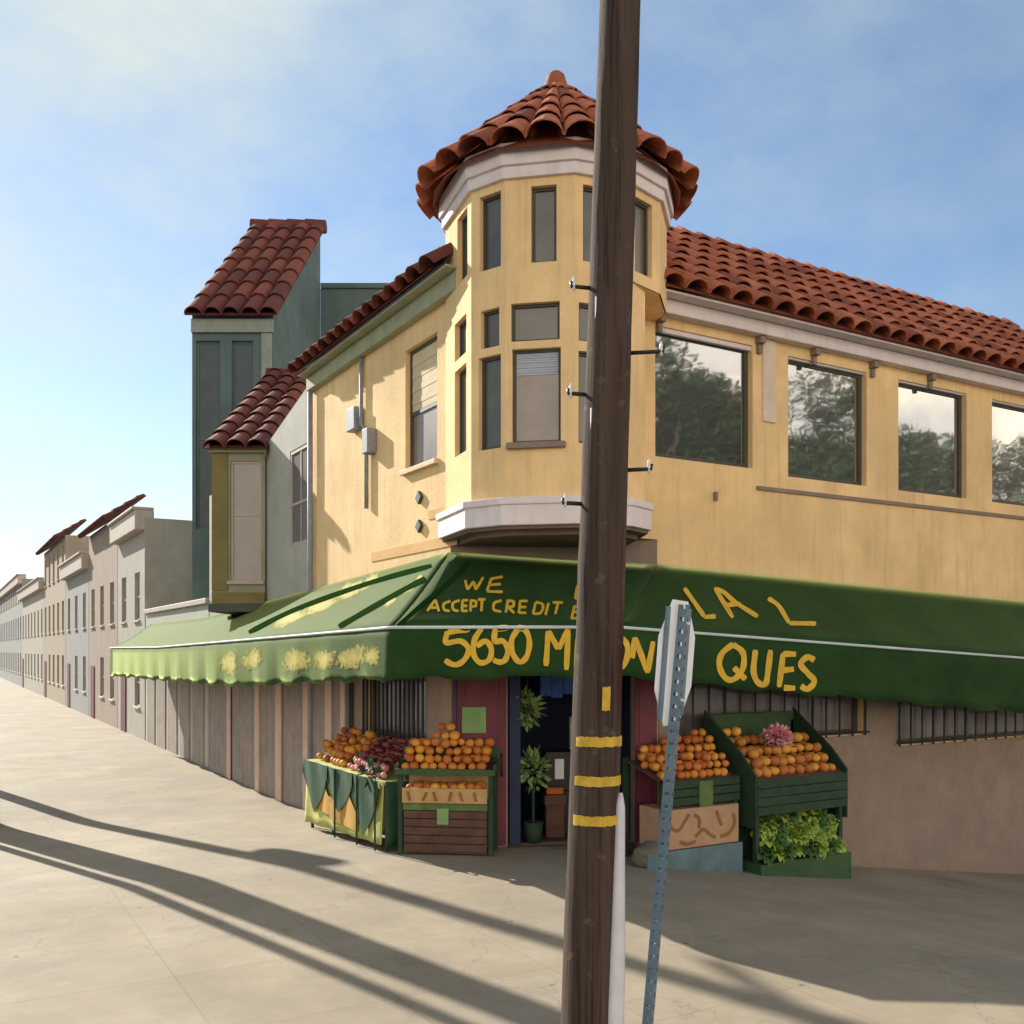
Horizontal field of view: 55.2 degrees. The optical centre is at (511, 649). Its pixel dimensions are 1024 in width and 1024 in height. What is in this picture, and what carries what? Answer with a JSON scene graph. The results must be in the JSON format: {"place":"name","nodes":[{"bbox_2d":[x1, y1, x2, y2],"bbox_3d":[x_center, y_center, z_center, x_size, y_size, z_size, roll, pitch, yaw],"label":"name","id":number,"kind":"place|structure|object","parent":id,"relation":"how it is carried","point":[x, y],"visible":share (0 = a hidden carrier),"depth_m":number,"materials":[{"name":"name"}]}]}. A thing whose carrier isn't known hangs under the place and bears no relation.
{"place":"outdoors","nodes":[
{"label":"outdoors","id":0,"kind":"place"},
{"bbox_2d":[0,677,1023,1023],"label":"sidewalk","id":1,"kind":"structure","parent":0,"point":[142,881],"depth_m":9.45,"materials":[{"name":"concrete"}]},
{"bbox_2d":[0,574,32,686],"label":"row house","id":2,"kind":"structure","parent":1,"relation":"on","point":[10,637],"depth_m":86.44,"materials":[{"name":"grey paint"}]},
{"bbox_2d":[16,577,43,695],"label":"row house","id":3,"kind":"structure","parent":1,"relation":"on","point":[31,595],"depth_m":67.86,"materials":[{"name":"grey paint"}]},
{"bbox_2d":[35,519,88,705],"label":"row house","id":4,"kind":"structure","parent":1,"relation":"on","point":[63,545],"depth_m":54.95,"materials":[{"name":"beige paint"}]},
{"bbox_2d":[44,661,45,696],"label":"door","id":5,"kind":"structure","parent":4,"relation":"in","point":[44,661],"depth_m":60.32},
{"bbox_2d":[57,551,88,715],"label":"row house","id":6,"kind":"structure","parent":1,"relation":"on","point":[74,572],"depth_m":46.49,"materials":[{"name":"grey paint"}]},
{"bbox_2d":[67,663,69,707],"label":"door","id":7,"kind":"structure","parent":6,"relation":"in","point":[68,664],"depth_m":49.65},
{"bbox_2d":[77,494,146,727],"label":"row house","id":8,"kind":"structure","parent":1,"relation":"on","point":[103,618],"depth_m":39.56,"materials":[{"name":"beige paint"}]},
{"bbox_2d":[91,666,94,717],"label":"door","id":9,"kind":"structure","parent":8,"relation":"in","point":[92,667],"depth_m":41.91,"materials":[{"name":"wood"}]},
{"bbox_2d":[107,506,191,739],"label":"row house","id":10,"kind":"structure","parent":1,"relation":"on","point":[154,562],"depth_m":32.42,"materials":[{"name":"beige paint"}]},
{"bbox_2d":[121,677,125,731],"bbox_3d":[-13.998,1.870,35.243,0.038,2.300,1.000,0,0,-30],"label":"door","id":11,"kind":"structure","parent":10,"relation":"in","point":[123,679],"depth_m":35.11,"materials":[{"name":"wood"}]},
{"bbox_2d":[143,598,208,767],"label":"shop wing","id":12,"kind":"structure","parent":1,"relation":"on","point":[177,717],"depth_m":27.09,"materials":[{"name":"paint"}]},
{"bbox_2d":[203,367,308,767],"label":"bay house","id":13,"kind":"structure","parent":1,"relation":"on","point":[255,443],"depth_m":19.97,"materials":[{"name":"grey paint"}]},
{"bbox_2d":[210,681,353,809],"bbox_3d":[-5.023,1.620,19.929,0.099,3.200,9.600,0,0,-30],"label":"roller shutter","id":14,"kind":"object","parent":13,"relation":"attached to","point":[258,738],"visible":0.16,"depth_m":19.45,"materials":[{"name":"metal"}]},
{"bbox_2d":[184,219,387,599],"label":"tall teal building","id":15,"kind":"structure","parent":1,"relation":"on","point":[259,305],"depth_m":26.27,"materials":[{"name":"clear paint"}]},
{"bbox_2d":[302,757,435,851],"bbox_3d":[-2.138,2.259,14.171,0.874,1.098,3.090,0,0,-30],"label":"side stall","id":16,"kind":"object","parent":1,"relation":"on","point":[341,799],"visible":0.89,"depth_m":13.53,"materials":[{"name":"fabric"}]},
{"bbox_2d":[357,756,383,787],"bbox_3d":[-1.869,1.626,13.020,0.662,0.453,0.403,0,0,33],"label":"leaf sprig","id":17,"kind":"object","parent":16,"relation":"on","point":[369,766],"visible":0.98,"depth_m":13.02,"materials":[{"name":"plant"}]},
{"bbox_2d":[395,746,499,856],"bbox_3d":[-0.824,2.025,12.638,1.289,1.490,0.510,0,0,7],"label":"fruit stand","id":18,"kind":"object","parent":1,"relation":"on","point":[445,815],"visible":0.88,"depth_m":12.42,"materials":[{"name":"wood"}]},
{"bbox_2d":[409,761,418,767],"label":"orange","id":19,"kind":"object","parent":18,"relation":"on","point":[413,764],"visible":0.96,"depth_m":12.51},
{"bbox_2d":[415,753,423,762],"bbox_3d":[-1.186,1.397,12.582,0.126,0.110,0.126,14,-29,1],"label":"orange","id":20,"kind":"object","parent":19,"relation":"on","point":[419,757],"visible":1,"depth_m":12.54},
{"bbox_2d":[420,762,428,768],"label":"orange","id":21,"kind":"object","parent":18,"relation":"on","point":[424,765],"visible":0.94,"depth_m":12.49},
{"bbox_2d":[424,754,433,763],"bbox_3d":[-1.061,1.411,12.573,0.129,0.113,0.132,31,-41,-26],"label":"orange","id":22,"kind":"object","parent":21,"relation":"on","point":[428,758],"visible":1,"depth_m":12.53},
{"bbox_2d":[438,761,447,768],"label":"orange","id":23,"kind":"object","parent":18,"relation":"on","point":[442,765],"visible":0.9,"depth_m":12.47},
{"bbox_2d":[442,755,451,763],"bbox_3d":[-0.830,1.416,12.566,0.130,0.112,0.128,16,24,-36],"label":"orange","id":24,"kind":"object","parent":23,"relation":"on","point":[446,759],"visible":1,"depth_m":12.52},
{"bbox_2d":[445,748,453,755],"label":"orange","id":25,"kind":"object","parent":24,"relation":"on","point":[448,751],"visible":1,"depth_m":12.57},
{"bbox_2d":[440,739,449,748],"bbox_3d":[-0.861,1.224,12.676,0.143,0.114,0.131,-36,-4,34],"label":"orange","id":26,"kind":"object","parent":25,"relation":"on","point":[444,743],"visible":1,"depth_m":12.63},
{"bbox_2d":[450,739,457,746],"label":"orange","id":27,"kind":"object","parent":25,"relation":"on","point":[453,742],"visible":1,"depth_m":12.62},
{"bbox_2d":[449,731,459,739],"bbox_3d":[-0.745,1.118,12.694,0.143,0.114,0.130,-29,22,-36],"label":"orange","id":28,"kind":"object","parent":27,"relation":"on","point":[454,735],"visible":1,"depth_m":12.65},
{"bbox_2d":[402,775,487,803],"bbox_3d":[-0.831,1.795,12.581,1.089,0.310,0.446,0,0,7],"label":"fruit box","id":29,"kind":"object","parent":18,"relation":"on","point":[447,795],"visible":0.74,"depth_m":12.39,"materials":[{"name":"cardboard"}]},
{"bbox_2d":[457,763,465,768],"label":"orange","id":30,"kind":"object","parent":18,"relation":"on","point":[461,766],"visible":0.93,"depth_m":12.43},
{"bbox_2d":[463,755,472,763],"bbox_3d":[-0.569,1.414,12.527,0.127,0.110,0.136,32,9,-4],"label":"orange","id":31,"kind":"object","parent":30,"relation":"on","point":[467,759],"visible":1,"depth_m":12.48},
{"bbox_2d":[476,761,486,769],"bbox_3d":[-0.390,1.491,12.431,0.133,0.116,0.142,-36,-8,37],"label":"orange","id":32,"kind":"object","parent":18,"relation":"on","point":[480,765],"visible":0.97,"depth_m":12.38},
{"bbox_2d":[481,754,489,762],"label":"orange","id":33,"kind":"object","parent":32,"relation":"on","point":[485,758],"visible":1,"depth_m":12.45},
{"bbox_2d":[482,746,491,754],"bbox_3d":[-0.325,1.302,12.543,0.132,0.116,0.144,-2,16,-15],"label":"orange","id":34,"kind":"object","parent":33,"relation":"on","point":[487,750],"visible":1,"depth_m":12.49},
{"bbox_2d":[561,0,665,1023],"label":"utility pole","id":35,"kind":"object","parent":1,"relation":"on","point":[593,981],"visible":1,"depth_m":5.68,"materials":[{"name":"brown wood"}]},
{"bbox_2d":[632,840,657,867],"bbox_3d":[1.656,2.527,12.099,0.425,0.314,0.330,0,0,-30],"label":"sack","id":36,"kind":"object","parent":1,"relation":"on","point":[640,853],"visible":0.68,"depth_m":11.96,"materials":[{"name":"fabric"}]},
{"bbox_2d":[287,70,1023,873],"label":"corner shop building","id":37,"kind":"structure","parent":1,"relation":"on","point":[795,418],"depth_m":14.18,"materials":[{"name":"paint"}]},
{"bbox_2d":[362,677,425,739],"bbox_3d":[-1.707,0.745,14.466,0.252,1.170,2.280,0,0,-30],"label":"shop window","id":38,"kind":"structure","parent":37,"relation":"in","point":[399,706],"depth_m":14.42,"materials":[{"name":"metal"}]},
{"bbox_2d":[399,336,438,475],"bbox_3d":[-1.250,-3.401,13.702,0.200,1.793,1.160,0,0,-30],"label":"window","id":39,"kind":"structure","parent":37,"relation":"in","point":[423,360],"depth_m":13.81,"materials":[{"name":"beige glass"}]},
{"bbox_2d":[453,677,505,845],"bbox_3d":[-0.427,1.245,12.873,0.702,2.710,0.118,0,0,-6],"label":"door","id":40,"kind":"structure","parent":37,"relation":"in","point":[479,706],"depth_m":12.88,"materials":[{"name":"metal"}]},
{"bbox_2d":[516,676,547,731],"bbox_3d":[0.226,0.508,13.130,0.509,1.216,0.483,0,0,-30],"label":"leafy plant","id":41,"kind":"object","parent":37,"relation":"hanging from","point":[527,700],"visible":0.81,"depth_m":13.09,"materials":[{"name":"green plant"}]},
{"bbox_2d":[516,745,553,843],"bbox_3d":[0.262,1.928,13.166,0.560,1.343,0.513,0,0,-30],"label":"leafy plant","id":42,"kind":"object","parent":37,"relation":"on","point":[533,827],"visible":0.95,"depth_m":13.11,"materials":[{"name":"green plant"}]},
{"bbox_2d":[542,786,565,837],"bbox_3d":[0.586,2.256,13.621,0.296,0.687,0.250,0,0,-6],"label":"trash can","id":43,"kind":"object","parent":37,"relation":"on","point":[554,800],"visible":0.98,"depth_m":13.52,"materials":[{"name":"wood"}]},
{"bbox_2d":[540,675,572,697],"bbox_3d":[0.925,0.274,13.418,1.080,0.788,0.046,0,0,-6],"label":"door curtain","id":44,"kind":"object","parent":37,"relation":"hanging from","point":[554,687],"depth_m":13.38,"materials":[{"name":"blue fabric"}]},
{"bbox_2d":[542,716,571,832],"bbox_3d":[0.765,1.775,13.960,0.623,1.649,0.415,0,0,-6],"label":"display cabinet","id":45,"kind":"object","parent":37,"relation":"on","point":[558,771],"visible":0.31,"depth_m":13.76,"materials":[{"name":"brown wood"}]},
{"bbox_2d":[110,552,1023,713],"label":"shop awning","id":46,"kind":"object","parent":37,"relation":"attached to","point":[471,616],"visible":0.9,"depth_m":13.33,"materials":[{"name":"green fabric"}]},
{"bbox_2d":[635,677,656,841],"bbox_3d":[1.796,1.245,13.137,0.293,2.690,0.063,0,0,-6],"label":"door","id":47,"kind":"structure","parent":37,"relation":"in","point":[645,698],"depth_m":13.11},
{"bbox_2d":[655,333,747,467],"bbox_3d":[2.633,-3.485,13.729,1.776,1.766,0.055,0,0,-30],"label":"picture window","id":48,"kind":"structure","parent":37,"relation":"in","point":[701,389],"depth_m":13.73,"materials":[{"name":"grey glass"}]},
{"bbox_2d":[679,684,869,745],"bbox_3d":[3.821,0.800,14.314,3.880,1.060,0.252,0,0,-30],"label":"shop window","id":49,"kind":"structure","parent":37,"relation":"in","point":[835,715],"depth_m":14.37,"materials":[{"name":"metal"}]},
{"bbox_2d":[788,360,861,485],"bbox_3d":[4.749,-3.440,14.975,1.706,1.776,0.055,0,0,-30],"label":"picture window","id":50,"kind":"structure","parent":37,"relation":"in","point":[825,404],"depth_m":15.00,"materials":[{"name":"grey glass"}]},
{"bbox_2d":[898,383,961,497],"bbox_3d":[6.885,-3.440,16.234,1.746,1.776,0.055,0,0,-30],"label":"picture window","id":51,"kind":"structure","parent":37,"relation":"in","point":[929,421],"depth_m":16.26,"materials":[{"name":"grey glass"}]},
{"bbox_2d":[897,701,1023,746],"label":"shop window","id":52,"kind":"structure","parent":37,"relation":"in","point":[916,723],"depth_m":16.46,"materials":[{"name":"metal"}]},
{"bbox_2d":[992,403,1023,505],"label":"picture window","id":53,"kind":"structure","parent":37,"relation":"in","point":[1007,421],"depth_m":17.35,"materials":[{"name":"clear glass"}]},
{"bbox_2d":[642,599,694,1023],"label":"stop sign","id":54,"kind":"object","parent":1,"relation":"on","point":[674,661],"visible":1,"depth_m":5.83,"materials":[{"name":"metal"}]},
{"bbox_2d":[622,752,742,871],"bbox_3d":[2.094,2.230,12.695,1.560,1.620,0.910,0,0,-30],"label":"fruit stand","id":55,"kind":"object","parent":1,"relation":"on","point":[727,857],"visible":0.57,"depth_m":12.46,"materials":[{"name":"wood"}]},
{"bbox_2d":[640,801,738,849],"bbox_3d":[2.293,2.248,12.633,1.200,0.495,0.559,0,0,-30],"label":"produce box","id":56,"kind":"object","parent":55,"relation":"on","point":[695,825],"visible":0.9,"depth_m":12.41,"materials":[{"name":"cardboard"}]},
{"label":"orange","id":57,"kind":"object","parent":55,"relation":"on","visible":0},
{"bbox_2d":[683,761,691,769],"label":"orange","id":58,"kind":"object","parent":57,"relation":"on","point":[687,765],"visible":1,"depth_m":12.44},
{"bbox_2d":[704,707,850,878],"bbox_3d":[3.657,2.131,13.459,1.730,2.578,1.080,0,0,-30],"label":"fruit stand","id":59,"kind":"object","parent":1,"relation":"on","point":[817,789],"visible":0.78,"depth_m":13.13,"materials":[{"name":"wood"}]},
{"bbox_2d":[736,737,745,746],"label":"mango","id":60,"kind":"object","parent":59,"relation":"on","point":[740,741],"visible":1,"depth_m":13.12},
{"bbox_2d":[749,734,758,744],"bbox_3d":[3.355,1.259,13.602,0.162,0.130,0.164,16,-26,29],"label":"mango","id":61,"kind":"object","parent":59,"relation":"on","point":[754,739],"visible":0.89,"depth_m":13.54,"materials":[{"name":"food"}]},
{"bbox_2d":[753,767,762,777],"bbox_3d":[3.203,1.614,12.803,0.150,0.120,0.152,30,1,42],"label":"mango","id":62,"kind":"object","parent":59,"relation":"on","point":[758,772],"visible":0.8,"depth_m":12.75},
{"bbox_2d":[750,758,762,767],"bbox_3d":[3.223,1.505,12.893,0.178,0.130,0.163,-23,9,32],"label":"mango","id":63,"kind":"object","parent":62,"relation":"on","point":[756,762],"visible":0.97,"depth_m":12.83,"materials":[{"name":"food"}]},
{"bbox_2d":[747,749,758,758],"bbox_3d":[3.192,1.383,12.943,0.156,0.117,0.147,-16,30,-33],"label":"mango","id":64,"kind":"object","parent":63,"relation":"on","point":[753,753],"visible":1,"depth_m":12.89,"materials":[{"name":"food"}]},
{"bbox_2d":[749,824,767,841],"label":"lettuce","id":65,"kind":"object","parent":59,"relation":"on","point":[762,833],"visible":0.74,"depth_m":12.79,"materials":[{"name":"green plant"}]},
{"bbox_2d":[752,844,775,867],"bbox_3d":[3.300,2.692,12.753,0.278,0.253,0.278,34,-8,-13],"label":"lettuce","id":66,"kind":"object","parent":59,"relation":"on","point":[762,855],"visible":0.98,"depth_m":12.68,"materials":[{"name":"green plant"}]},
{"bbox_2d":[760,767,770,776],"bbox_3d":[3.338,1.622,12.878,0.158,0.126,0.168,44,1,-36],"label":"mango","id":67,"kind":"object","parent":59,"relation":"on","point":[766,771],"visible":0.9,"depth_m":12.82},
{"bbox_2d":[762,746,771,754],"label":"mango","id":68,"kind":"object","parent":59,"relation":"on","point":[767,750],"visible":0.94,"depth_m":13.25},
{"bbox_2d":[759,832,775,849],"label":"lettuce","id":69,"kind":"object","parent":59,"relation":"on","point":[769,842],"visible":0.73,"depth_m":12.82,"materials":[{"name":"green plant"}]},
{"bbox_2d":[760,815,774,825],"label":"lettuce","id":70,"kind":"object","parent":59,"relation":"on","point":[766,817],"visible":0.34,"depth_m":13.02,"materials":[{"name":"green plant"}]},
{"bbox_2d":[759,817,779,839],"bbox_3d":[3.408,2.392,13.001,0.289,0.263,0.289,41,-17,-22],"label":"lettuce","id":71,"kind":"object","parent":59,"relation":"on","point":[773,832],"visible":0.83,"depth_m":12.93,"materials":[{"name":"green plant"}]},
{"bbox_2d":[768,844,786,862],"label":"lettuce","id":72,"kind":"object","parent":59,"relation":"on","point":[780,856],"visible":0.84,"depth_m":12.81,"materials":[{"name":"green plant"}]},
{"bbox_2d":[768,817,787,838],"bbox_3d":[3.526,2.381,13.044,0.284,0.258,0.284,-21,23,-28],"label":"lettuce","id":73,"kind":"object","parent":59,"relation":"on","point":[781,829],"visible":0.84,"depth_m":12.98,"materials":[{"name":"green plant"}]},
{"bbox_2d":[760,722,798,753],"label":"flowers","id":74,"kind":"object","parent":59,"relation":"on","point":[782,734],"visible":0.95,"depth_m":13.35,"materials":[{"name":"pink plant"}]},
{"bbox_2d":[772,813,788,826],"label":"lettuce","id":75,"kind":"object","parent":59,"relation":"on","point":[783,816],"visible":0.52,"depth_m":13.13,"materials":[{"name":"green plant"}]},
{"bbox_2d":[777,765,787,774],"bbox_3d":[3.609,1.613,13.067,0.166,0.129,0.161,-29,23,29],"label":"mango","id":76,"kind":"object","parent":59,"relation":"on","point":[783,769],"visible":0.88,"depth_m":13.01,"materials":[{"name":"food"}]},
{"bbox_2d":[778,756,787,764],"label":"mango","id":77,"kind":"object","parent":76,"relation":"on","point":[783,760],"visible":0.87,"depth_m":13.07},
{"bbox_2d":[775,841,794,861],"bbox_3d":[3.601,2.678,12.911,0.292,0.265,0.292,25,26,39],"label":"lettuce","id":78,"kind":"object","parent":59,"relation":"on","point":[789,854],"visible":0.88,"depth_m":12.85,"materials":[{"name":"green plant"}]},
{"bbox_2d":[781,821,795,835],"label":"lettuce","id":79,"kind":"object","parent":59,"relation":"on","point":[789,827],"visible":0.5,"depth_m":13.19,"materials":[{"name":"green plant"}]},
{"bbox_2d":[786,812,798,825],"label":"lettuce","id":80,"kind":"object","parent":59,"relation":"on","point":[793,818],"visible":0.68,"depth_m":13.18,"materials":[{"name":"green plant"}]},
{"bbox_2d":[789,830,804,846],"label":"lettuce","id":81,"kind":"object","parent":59,"relation":"on","point":[795,837],"visible":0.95,"depth_m":13.12,"materials":[{"name":"green plant"}]},
{"bbox_2d":[792,732,802,741],"bbox_3d":[4.035,1.246,13.863,0.171,0.126,0.157,9,30,15],"label":"mango","id":82,"kind":"object","parent":59,"relation":"on","point":[798,736],"visible":0.81,"depth_m":13.81,"materials":[{"name":"food"}]},
{"bbox_2d":[793,843,804,857],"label":"lettuce","id":83,"kind":"object","parent":59,"relation":"on","point":[798,851],"visible":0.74,"depth_m":13.02,"materials":[{"name":"green plant"}]},
{"bbox_2d":[794,764,804,773],"bbox_3d":[3.865,1.618,13.184,0.150,0.120,0.158,0,-32,48],"label":"mango","id":84,"kind":"object","parent":59,"relation":"on","point":[799,769],"visible":0.93,"depth_m":13.13,"materials":[{"name":"food"}]},
{"bbox_2d":[793,826,814,846],"bbox_3d":[3.925,2.533,13.244,0.285,0.259,0.285,-25,3,9],"label":"lettuce","id":85,"kind":"object","parent":59,"relation":"on","point":[806,835],"visible":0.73,"depth_m":13.18,"materials":[{"name":"green plant"}]},
{"bbox_2d":[803,764,814,772],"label":"mango","id":86,"kind":"object","parent":59,"relation":"on","point":[808,768],"visible":0.93,"depth_m":13.22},
{"bbox_2d":[801,839,819,859],"bbox_3d":[4.019,2.679,13.169,0.288,0.261,0.287,17,-6,19],"label":"lettuce","id":87,"kind":"object","parent":59,"relation":"on","point":[809,851],"visible":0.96,"depth_m":13.08,"materials":[{"name":"green plant"}]},
{"bbox_2d":[803,816,818,834],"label":"lettuce","id":88,"kind":"object","parent":59,"relation":"on","point":[810,821],"visible":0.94,"depth_m":13.30,"materials":[{"name":"green plant"}]},
{"bbox_2d":[800,809,822,820],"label":"lettuce","id":89,"kind":"object","parent":59,"relation":"on","point":[812,812],"visible":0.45,"depth_m":13.46,"materials":[{"name":"green plant"}]},
{"bbox_2d":[808,838,828,859],"bbox_3d":[4.149,2.689,13.210,0.281,0.254,0.282,-15,38,-42],"label":"lettuce","id":90,"kind":"object","parent":59,"relation":"on","point":[824,848],"visible":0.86,"depth_m":13.15,"materials":[{"name":"green plant"}]},
{"bbox_2d":[809,828,827,842],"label":"lettuce","id":91,"kind":"object","parent":59,"relation":"on","point":[819,833],"visible":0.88,"depth_m":13.25,"materials":[{"name":"green plant"}]},
{"bbox_2d":[809,814,828,832],"bbox_3d":[4.186,2.391,13.422,0.269,0.245,0.270,-14,19,31],"label":"lettuce","id":92,"kind":"object","parent":59,"relation":"on","point":[822,823],"visible":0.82,"depth_m":13.36,"materials":[{"name":"green plant"}]},
{"bbox_2d":[818,753,827,761],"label":"mango","id":93,"kind":"object","parent":59,"relation":"on","point":[823,757],"visible":0.8,"depth_m":13.51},
{"bbox_2d":[818,762,828,771],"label":"mango","id":94,"kind":"object","parent":59,"relation":"on","point":[823,767],"visible":0.97,"depth_m":13.36,"materials":[{"name":"food"}]},
{"bbox_2d":[827,837,836,854],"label":"lettuce","id":95,"kind":"object","parent":59,"relation":"on","point":[832,847],"visible":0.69,"depth_m":13.26,"materials":[{"name":"green plant"}]},
{"bbox_2d":[826,823,837,841],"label":"lettuce","id":96,"kind":"object","parent":59,"relation":"on","point":[829,833],"visible":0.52,"depth_m":13.37,"materials":[{"name":"green plant"}]},
{"bbox_2d":[825,814,839,832],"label":"lettuce","id":97,"kind":"object","parent":59,"relation":"on","point":[833,823],"visible":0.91,"depth_m":13.49,"materials":[{"name":"green plant"}]},
{"bbox_2d":[833,837,846,852],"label":"lettuce","id":98,"kind":"object","parent":59,"relation":"on","point":[841,845],"visible":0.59,"depth_m":13.38,"materials":[{"name":"green plant"}]},
{"bbox_2d":[0,0,1023,588],"label":"sky","id":99,"kind":"structure","parent":0,"point":[881,142],"materials":[{"name":"blue"}]},
{"bbox_2d":[692,762,700,770],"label":"orange","id":100,"kind":"object","parent":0,"point":[696,766],"visible":0.95,"depth_m":12.51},
{"bbox_2d":[731,727,740,735],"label":"mango","id":101,"kind":"object","parent":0,"point":[735,731],"visible":0.98,"depth_m":13.32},
{"bbox_2d":[769,756,779,765],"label":"mango","id":102,"kind":"object","parent":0,"point":[775,760],"visible":0.89,"depth_m":13.00,"materials":[{"name":"food"}]},
{"bbox_2d":[803,752,812,762],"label":"mango","id":103,"kind":"object","parent":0,"point":[808,756],"visible":0.81,"depth_m":13.34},
{"bbox_2d":[811,742,821,751],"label":"mango","id":104,"kind":"object","parent":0,"point":[817,747],"visible":0.89,"depth_m":13.68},
{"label":"mango","id":105,"kind":"object","parent":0,"visible":0},
{"bbox_2d":[794,754,804,763],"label":"mango","id":106,"kind":"object","parent":105,"relation":"on","point":[799,758],"visible":0.94,"depth_m":13.24,"materials":[{"name":"food"}]},
{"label":"mango","id":107,"kind":"object","parent":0,"visible":0},
{"bbox_2d":[771,745,780,754],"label":"mango","id":108,"kind":"object","parent":107,"relation":"on","point":[776,750],"visible":0.94,"depth_m":13.29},
{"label":"orange","id":109,"kind":"object","parent":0,"visible":0},
{"bbox_2d":[475,738,484,746],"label":"orange","id":110,"kind":"object","parent":109,"relation":"on","point":[479,742],"visible":0.9,"depth_m":12.69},
{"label":"orange","id":111,"kind":"object","parent":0,"visible":0},
{"bbox_2d":[485,738,494,746],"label":"orange","id":112,"kind":"object","parent":111,"relation":"on","point":[489,742],"visible":0.95,"depth_m":12.66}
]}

